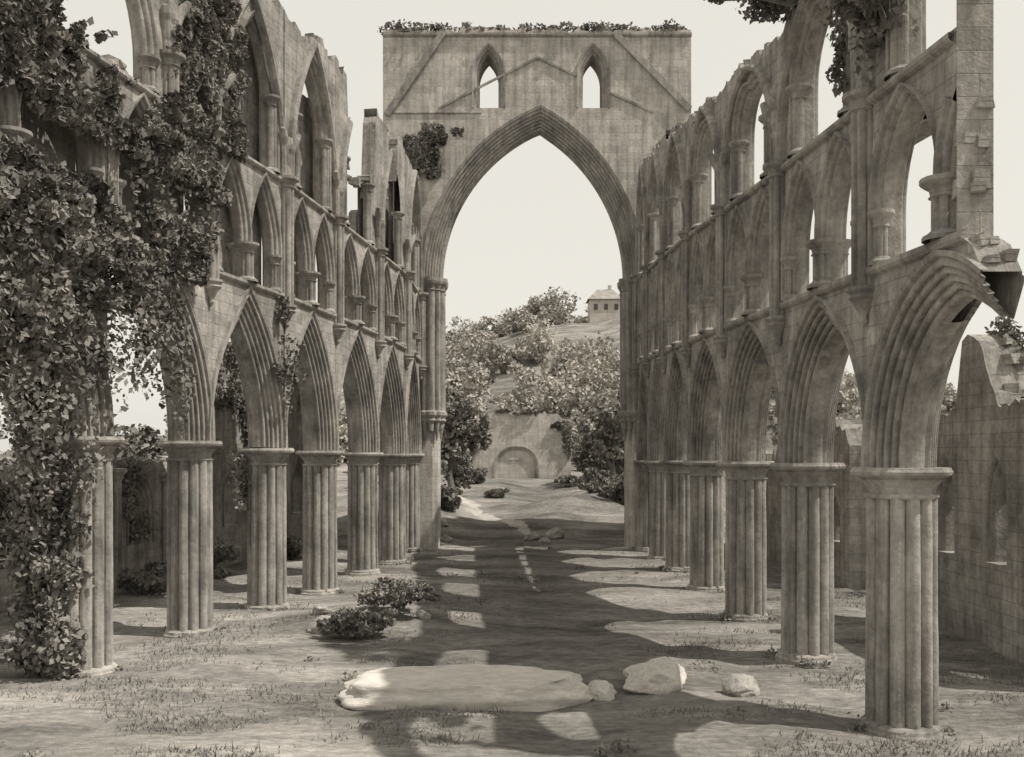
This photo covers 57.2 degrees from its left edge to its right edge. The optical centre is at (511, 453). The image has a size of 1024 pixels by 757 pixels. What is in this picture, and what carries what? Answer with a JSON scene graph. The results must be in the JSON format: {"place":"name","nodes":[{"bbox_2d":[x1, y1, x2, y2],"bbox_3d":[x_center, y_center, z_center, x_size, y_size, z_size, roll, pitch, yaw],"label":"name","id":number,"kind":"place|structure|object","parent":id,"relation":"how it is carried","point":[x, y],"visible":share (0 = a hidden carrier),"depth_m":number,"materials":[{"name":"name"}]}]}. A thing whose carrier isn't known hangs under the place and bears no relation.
{"place":"outdoors","nodes":[
{"label":"outdoors","id":0,"kind":"place"},
{"bbox_2d":[165,0,251,164],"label":"ivy on clerestory","id":1,"kind":"object","parent":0,"point":[209,39],"visible":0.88,"depth_m":23.54,"materials":[{"name":"plant"}]},
{"bbox_2d":[0,317,1023,756],"bbox_3d":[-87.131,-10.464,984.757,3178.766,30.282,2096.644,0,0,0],"label":"ground","id":2,"kind":"structure","parent":0,"point":[524,629],"depth_m":20.21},
{"bbox_2d":[0,449,24,464],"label":"broadleaf tree","id":3,"kind":"object","parent":2,"relation":"on","point":[6,458],"visible":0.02,"depth_m":31.88,"materials":[{"name":"grey plant"}]},
{"bbox_2d":[0,286,105,679],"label":"ivy","id":4,"kind":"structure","parent":2,"relation":"on","point":[40,516],"depth_m":18.59,"materials":[{"name":"grey plant"}]},
{"bbox_2d":[111,423,166,459],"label":"broadleaf tree","id":5,"kind":"object","parent":2,"relation":"on","point":[140,441],"visible":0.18,"depth_m":42.60,"materials":[{"name":"grey plant"}]},
{"bbox_2d":[115,560,166,594],"bbox_3d":[-11.583,4.026,30.180,2.185,1.170,1.849,0,0,-17],"label":"hedge shrub","id":6,"kind":"object","parent":2,"relation":"on","point":[142,581],"visible":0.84,"depth_m":29.76,"materials":[{"name":"grey plant"}]},
{"bbox_2d":[0,341,302,610],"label":"wall masonry","id":7,"kind":"object","parent":2,"relation":"on","point":[228,431],"depth_m":37.56,"materials":[{"name":"stone"}]},
{"bbox_2d":[114,453,167,465],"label":"broken blocks","id":8,"kind":"structure","parent":7,"relation":"attached to","point":[164,456],"depth_m":34.34,"materials":[{"name":"stone"}]},
{"bbox_2d":[0,455,303,566],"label":"window mouldings","id":9,"kind":"structure","parent":7,"relation":"attached to","point":[145,495],"depth_m":38.73,"materials":[{"name":"stone"}]},
{"bbox_2d":[113,454,290,592],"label":"respond shafts","id":10,"kind":"object","parent":7,"relation":"attached to","point":[117,532],"visible":0.16,"depth_m":33.34,"materials":[{"name":"stone"}]},
{"bbox_2d":[112,445,294,481],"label":"capitals","id":11,"kind":"object","parent":7,"relation":"attached to","point":[119,473],"visible":0.16,"depth_m":33.16,"materials":[{"name":"stone"}]},
{"bbox_2d":[0,316,1023,568],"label":"ivy on aisle walls","id":12,"kind":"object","parent":7,"relation":"attached to","point":[138,526],"visible":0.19,"depth_m":31.58,"materials":[{"name":"grey plant"}]},
{"bbox_2d":[0,69,427,677],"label":"capitals and bases","id":13,"kind":"object","parent":2,"relation":"on","point":[188,451],"visible":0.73,"depth_m":26.74,"materials":[{"name":"stone"}]},
{"bbox_2d":[0,0,307,514],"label":"ivy on left wall","id":14,"kind":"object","parent":13,"relation":"attached to","point":[179,143],"visible":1,"depth_m":18.12,"materials":[{"name":"plant"}]},
{"bbox_2d":[7,72,424,674],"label":"clustered shafts","id":15,"kind":"object","parent":13,"relation":"attached to","point":[383,518],"visible":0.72,"depth_m":26.87,"materials":[{"name":"stone"}]},
{"bbox_2d":[15,0,418,665],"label":"wall masonry","id":16,"kind":"object","parent":13,"relation":"on","point":[291,44],"depth_m":27.99,"materials":[{"name":"stone"}]},
{"bbox_2d":[141,0,190,96],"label":"shafts","id":17,"kind":"object","parent":16,"relation":"attached to","point":[172,15],"visible":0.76,"depth_m":21.53,"materials":[{"name":"stone"}]},
{"bbox_2d":[152,0,204,116],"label":"wall masonry","id":18,"kind":"object","parent":16,"relation":"on","point":[191,33],"depth_m":21.49,"materials":[{"name":"stone"}]},
{"bbox_2d":[125,0,159,95],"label":"window arch","id":19,"kind":"structure","parent":18,"relation":"attached to","point":[143,25],"depth_m":21.02,"materials":[{"name":"stone"}]},
{"bbox_2d":[134,49,185,94],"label":"capitals","id":20,"kind":"object","parent":18,"relation":"attached to","point":[169,57],"visible":0.49,"depth_m":21.19,"materials":[{"name":"stone"}]},
{"bbox_2d":[20,28,388,294],"bbox_3d":[-7.265,-8.574,28.916,1.168,8.449,29.690,0,0,9],"label":"gallery back masonry","id":21,"kind":"object","parent":16,"relation":"on","point":[54,141],"visible":0.1,"depth_m":25.63,"materials":[{"name":"stone"}]},
{"bbox_2d":[0,0,422,453],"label":"arch mouldings","id":22,"kind":"object","parent":16,"relation":"attached to","point":[390,424],"visible":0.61,"depth_m":27.34,"materials":[{"name":"stone"}]},
{"bbox_2d":[29,9,420,361],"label":"string courses","id":23,"kind":"object","parent":16,"relation":"attached to","point":[95,57],"visible":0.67,"depth_m":26.73,"materials":[{"name":"stone"}]},
{"bbox_2d":[61,4,419,199],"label":"broken blocks","id":24,"kind":"structure","parent":16,"relation":"on","point":[356,182],"depth_m":32.86,"materials":[{"name":"stone"}]},
{"bbox_2d":[227,447,251,511],"bbox_3d":[-7.748,0.757,27.022,0.894,1.878,0.966,0,0,0],"label":"ivy on capital","id":25,"kind":"object","parent":13,"relation":"attached to","point":[241,478],"visible":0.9,"depth_m":26.82,"materials":[{"name":"grey plant"}]},
{"bbox_2d":[213,537,240,578],"bbox_3d":[-11.332,3.894,34.540,2.766,1.712,2.160,0,0,0],"label":"hedge shrub","id":26,"kind":"object","parent":2,"relation":"on","point":[222,552],"visible":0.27,"depth_m":34.30,"materials":[{"name":"grey plant"}]},
{"bbox_2d":[286,534,302,559],"bbox_3d":[-9.685,4.071,40.069,2.315,1.421,1.940,0,0,-31],"label":"hedge shrub","id":27,"kind":"object","parent":2,"relation":"on","point":[294,547],"visible":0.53,"depth_m":39.68,"materials":[{"name":"grey plant"}]},
{"bbox_2d":[307,615,330,634],"bbox_3d":[-4.625,4.269,23.208,0.896,0.551,0.671,0,0,0],"label":"rubble stone","id":28,"kind":"object","parent":2,"relation":"on","point":[312,628],"visible":0.34,"depth_m":23.04,"materials":[{"name":"grey stone"}]},
{"bbox_2d":[312,604,333,615],"bbox_3d":[-4.992,4.157,24.801,0.596,0.379,0.495,0,0,8],"label":"rubble stone","id":29,"kind":"object","parent":2,"relation":"on","point":[321,609],"visible":0.86,"depth_m":24.63,"materials":[{"name":"grey stone"}]},
{"bbox_2d":[316,606,398,638],"bbox_3d":[-3.705,4.053,22.469,1.874,0.766,1.202,0,0,-19],"label":"bramble bush","id":30,"kind":"object","parent":2,"relation":"on","point":[348,622],"visible":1,"depth_m":22.30,"materials":[{"name":"grey plant"}]},
{"bbox_2d":[353,577,442,608],"bbox_3d":[-2.944,3.631,24.649,2.318,0.873,2.003,0,0,-24],"label":"bramble bush","id":31,"kind":"object","parent":2,"relation":"on","point":[393,593],"visible":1,"depth_m":24.24,"materials":[{"name":"grey plant"}]},
{"bbox_2d":[416,610,430,619],"bbox_3d":[-2.298,4.216,24.391,0.365,0.317,0.480,0,0,-25],"label":"rubble stone","id":32,"kind":"object","parent":2,"relation":"on","point":[422,614],"visible":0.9,"depth_m":24.26,"materials":[{"name":"grey stone"}]},
{"bbox_2d":[441,518,447,526],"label":"rubble stone","id":33,"kind":"object","parent":2,"relation":"on","point":[444,523],"visible":0.4,"depth_m":51.80,"materials":[{"name":"grey stone"}]},
{"bbox_2d":[441,534,453,541],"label":"rubble stone","id":34,"kind":"object","parent":2,"relation":"on","point":[445,538],"visible":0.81,"depth_m":47.28,"materials":[{"name":"grey stone"}]},
{"bbox_2d":[441,484,462,510],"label":"hedge shrub","id":35,"kind":"object","parent":2,"relation":"on","point":[451,499],"visible":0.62,"depth_m":55.66,"materials":[{"name":"grey plant"}]},
{"bbox_2d":[445,443,472,468],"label":"hedge shrub","id":36,"kind":"object","parent":2,"relation":"on","point":[466,456],"visible":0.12,"depth_m":85.34,"materials":[{"name":"grey plant"}]},
{"bbox_2d":[337,664,592,711],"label":"fallen stone slab","id":37,"kind":"structure","parent":2,"relation":"on","point":[504,687],"depth_m":16.69,"materials":[{"name":"grey stone"}]},
{"bbox_2d":[441,387,492,488],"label":"broadleaf tree","id":38,"kind":"object","parent":2,"relation":"on","point":[460,425],"visible":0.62,"depth_m":66.42,"materials":[{"name":"grey plant"}]},
{"bbox_2d":[467,467,487,483],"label":"hedge shrub","id":39,"kind":"object","parent":2,"relation":"on","point":[479,475],"visible":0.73,"depth_m":77.56,"materials":[{"name":"grey plant"}]},
{"bbox_2d":[21,542,959,756],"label":"ground weeds","id":40,"kind":"object","parent":2,"relation":"on","point":[602,751],"visible":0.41,"depth_m":19.43,"materials":[{"name":"grey plant"}]},
{"bbox_2d":[458,495,531,534],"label":"footpath","id":41,"kind":"structure","parent":2,"relation":"on","point":[471,506],"depth_m":57.99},
{"bbox_2d":[483,488,510,497],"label":"hedge shrub","id":42,"kind":"object","parent":2,"relation":"on","point":[498,493],"visible":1,"depth_m":67.53,"materials":[{"name":"grey plant"}]},
{"bbox_2d":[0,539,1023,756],"bbox_3d":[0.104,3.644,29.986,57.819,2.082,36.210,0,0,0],"label":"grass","id":43,"kind":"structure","parent":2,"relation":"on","point":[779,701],"depth_m":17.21,"materials":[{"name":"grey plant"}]},
{"bbox_2d":[472,407,570,478],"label":"ruined gable with blocked arch","id":44,"kind":"structure","parent":2,"relation":"on","point":[527,446],"depth_m":87.50,"materials":[{"name":"stone"}]},
{"bbox_2d":[469,408,575,459],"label":"ivy on gable","id":45,"kind":"object","parent":44,"relation":"attached to","point":[564,434],"visible":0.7,"depth_m":87.30,"materials":[{"name":"grey plant"}]},
{"bbox_2d":[524,532,539,540],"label":"rubble stone","id":46,"kind":"object","parent":2,"relation":"on","point":[533,536],"visible":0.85,"depth_m":47.51,"materials":[{"name":"grey stone"}]},
{"bbox_2d":[114,286,956,469],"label":"hillside trees","id":47,"kind":"object","parent":2,"relation":"on","point":[472,356],"visible":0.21,"depth_m":128.50,"materials":[{"name":"plant"}]},
{"bbox_2d":[383,26,690,549],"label":"tower masonry","id":48,"kind":"object","parent":2,"relation":"on","point":[623,137],"visible":0.49,"depth_m":44.00,"materials":[{"name":"grey stone"}]},
{"bbox_2d":[402,122,463,179],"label":"ivy on tower","id":49,"kind":"object","parent":48,"relation":"attached to","point":[423,152],"visible":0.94,"depth_m":43.60,"materials":[{"name":"grey plant"}]},
{"bbox_2d":[421,276,636,440],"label":"capitals and corbels","id":50,"kind":"object","parent":48,"relation":"attached to","point":[431,419],"visible":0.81,"depth_m":43.84,"materials":[{"name":"grey stone"}]},
{"bbox_2d":[423,43,635,277],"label":"great arch mouldings","id":51,"kind":"object","parent":48,"relation":"attached to","point":[577,148],"visible":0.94,"depth_m":44.20,"materials":[{"name":"stone"}]},
{"bbox_2d":[422,290,637,411],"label":"jamb shafts","id":52,"kind":"object","parent":48,"relation":"attached to","point":[434,387],"visible":0.59,"depth_m":43.85,"materials":[{"name":"stone"}]},
{"bbox_2d":[377,18,686,36],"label":"tower top weeds","id":53,"kind":"object","parent":48,"relation":"on","point":[586,26],"visible":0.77,"depth_m":44.01,"materials":[{"name":"plant"}]},
{"bbox_2d":[383,30,691,115],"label":"roof creases","id":54,"kind":"object","parent":48,"relation":"attached to","point":[651,71],"visible":1,"depth_m":43.87,"materials":[{"name":"stone"}]},
{"bbox_2d":[396,22,691,36],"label":"coping blocks","id":55,"kind":"structure","parent":48,"relation":"on","point":[410,29],"depth_m":44.08,"materials":[{"name":"stone"}]},
{"bbox_2d":[538,537,550,542],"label":"rubble stone","id":56,"kind":"object","parent":2,"relation":"on","point":[544,540],"visible":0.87,"depth_m":46.45,"materials":[{"name":"grey stone"}]},
{"bbox_2d":[544,527,564,539],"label":"rubble stone","id":57,"kind":"object","parent":2,"relation":"on","point":[555,533],"visible":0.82,"depth_m":48.12,"materials":[{"name":"grey stone"}]},
{"bbox_2d":[554,475,576,486],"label":"hedge shrub","id":58,"kind":"object","parent":2,"relation":"on","point":[564,480],"visible":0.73,"depth_m":75.55,"materials":[{"name":"grey plant"}]},
{"bbox_2d":[571,443,605,476],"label":"hedge shrub","id":59,"kind":"object","parent":2,"relation":"on","point":[580,456],"visible":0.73,"depth_m":85.48,"materials":[{"name":"grey plant"}]},
{"bbox_2d":[570,467,621,492],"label":"hedge shrub","id":60,"kind":"object","parent":2,"relation":"on","point":[591,484],"visible":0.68,"depth_m":65.53,"materials":[{"name":"grey plant"}]},
{"bbox_2d":[576,401,623,479],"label":"broadleaf tree","id":61,"kind":"object","parent":2,"relation":"on","point":[604,440],"visible":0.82,"depth_m":76.87,"materials":[{"name":"grey plant"}]},
{"bbox_2d":[588,680,616,701],"bbox_3d":[1.618,4.446,17.388,0.664,0.466,0.530,0,0,0],"label":"fallen stone block","id":62,"kind":"object","parent":2,"relation":"on","point":[602,690],"depth_m":17.27,"materials":[{"name":"grey stone"}]},
{"bbox_2d":[588,285,619,322],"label":"walls","id":63,"kind":"structure","parent":2,"relation":"on","point":[600,314],"depth_m":173.75,"materials":[{"name":"paint"}]},
{"bbox_2d":[586,289,619,303],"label":"hipped roof","id":64,"kind":"structure","parent":63,"relation":"on","point":[603,294],"depth_m":174.54,"materials":[{"name":"tile"}]},
{"bbox_2d":[594,304,617,309],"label":"windows","id":65,"kind":"structure","parent":63,"relation":"attached to","point":[605,306],"depth_m":173.69,"materials":[{"name":"grey glass"}]},
{"bbox_2d":[594,474,623,504],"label":"hedge shrub","id":66,"kind":"object","parent":2,"relation":"on","point":[613,488],"visible":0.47,"depth_m":61.29,"materials":[{"name":"grey plant"}]},
{"bbox_2d":[623,659,686,694],"bbox_3d":[2.732,4.311,17.906,1.291,0.732,0.889,0,0,1],"label":"fallen stone block","id":67,"kind":"object","parent":2,"relation":"on","point":[656,676],"depth_m":17.61,"materials":[{"name":"grey stone"}]},
{"bbox_2d":[721,673,759,696],"bbox_3d":[4.291,4.395,17.621,0.697,0.508,0.625,0,0,-17],"label":"fallen stone block","id":68,"kind":"object","parent":2,"relation":"on","point":[740,685],"depth_m":17.46,"materials":[{"name":"grey stone"}]},
{"bbox_2d":[629,21,956,741],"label":"capitals and bases","id":69,"kind":"object","parent":2,"relation":"on","point":[903,483],"visible":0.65,"depth_m":19.91,"materials":[{"name":"grey stone"}]},
{"bbox_2d":[765,417,867,588],"bbox_3d":[11.600,1.672,38.500,0.900,6.656,15.000,0,0,0],"label":"wall masonry","id":70,"kind":"object","parent":2,"relation":"on","point":[850,490],"depth_m":31.48,"materials":[{"name":"stone"}]},
{"bbox_2d":[766,488,839,539],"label":"window mouldings","id":71,"kind":"structure","parent":70,"relation":"attached to","point":[836,522],"depth_m":32.90,"materials":[{"name":"stone"}]},
{"bbox_2d":[767,415,861,433],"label":"broken blocks","id":72,"kind":"structure","parent":70,"relation":"on","point":[770,422],"depth_m":42.25,"materials":[{"name":"stone"}]},
{"bbox_2d":[638,0,1021,555],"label":"wall masonry","id":73,"kind":"object","parent":2,"relation":"on","point":[961,70],"depth_m":14.90,"materials":[{"name":"grey stone"}]},
{"bbox_2d":[703,0,798,23],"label":"wall top shrub","id":74,"kind":"object","parent":73,"relation":"on","point":[777,8],"visible":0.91,"depth_m":19.55,"materials":[{"name":"plant"}]},
{"bbox_2d":[632,0,954,729],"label":"clustered shafts","id":75,"kind":"object","parent":73,"relation":"attached to","point":[681,520],"visible":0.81,"depth_m":20.03,"materials":[{"name":"stone"}]},
{"bbox_2d":[637,31,967,363],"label":"string courses","id":76,"kind":"object","parent":73,"relation":"attached to","point":[941,45],"visible":0.82,"depth_m":16.59,"materials":[{"name":"stone"}]},
{"bbox_2d":[819,0,837,12],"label":"wall top shrub","id":77,"kind":"object","parent":73,"relation":"on","point":[827,7],"visible":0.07,"depth_m":17.29,"materials":[{"name":"grey plant"}]},
{"bbox_2d":[635,0,1023,467],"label":"arch mouldings","id":78,"kind":"object","parent":73,"relation":"attached to","point":[920,336],"visible":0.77,"depth_m":19.56,"materials":[{"name":"stone"}]},
{"bbox_2d":[643,56,1019,262],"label":"broken blocks","id":79,"kind":"structure","parent":73,"relation":"attached to","point":[981,181],"depth_m":12.47,"materials":[{"name":"stone"}]},
{"bbox_2d":[832,0,904,48],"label":"wall top shrub","id":80,"kind":"object","parent":73,"relation":"on","point":[851,10],"visible":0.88,"depth_m":14.62,"materials":[{"name":"plant"}]},
{"bbox_2d":[820,0,919,97],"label":"ivy on right wall","id":81,"kind":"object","parent":73,"relation":"attached to","point":[838,61],"visible":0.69,"depth_m":15.47,"materials":[{"name":"grey plant"}]},
{"bbox_2d":[915,113,930,144],"bbox_3d":[7.018,-6.703,29.606,1.349,2.855,28.012,0,0,0],"label":"gallery back masonry","id":82,"kind":"object","parent":73,"relation":"on","point":[924,131],"depth_m":16.77,"materials":[{"name":"stone"}]},
{"bbox_2d":[937,334,1023,664],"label":"wall masonry","id":83,"kind":"object","parent":2,"relation":"on","point":[979,599],"depth_m":21.89,"materials":[{"name":"stone"}]},
{"bbox_2d":[936,453,1006,561],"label":"window mouldings","id":84,"kind":"structure","parent":83,"relation":"attached to","point":[994,525],"depth_m":21.75,"materials":[{"name":"stone"}]},
{"bbox_2d":[940,334,1023,420],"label":"broken blocks","id":85,"kind":"structure","parent":83,"relation":"on","point":[1012,358],"depth_m":21.61,"materials":[{"name":"stone"}]},
{"bbox_2d":[0,0,1023,453],"label":"sky","id":86,"kind":"structure","parent":0,"point":[534,223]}
]}

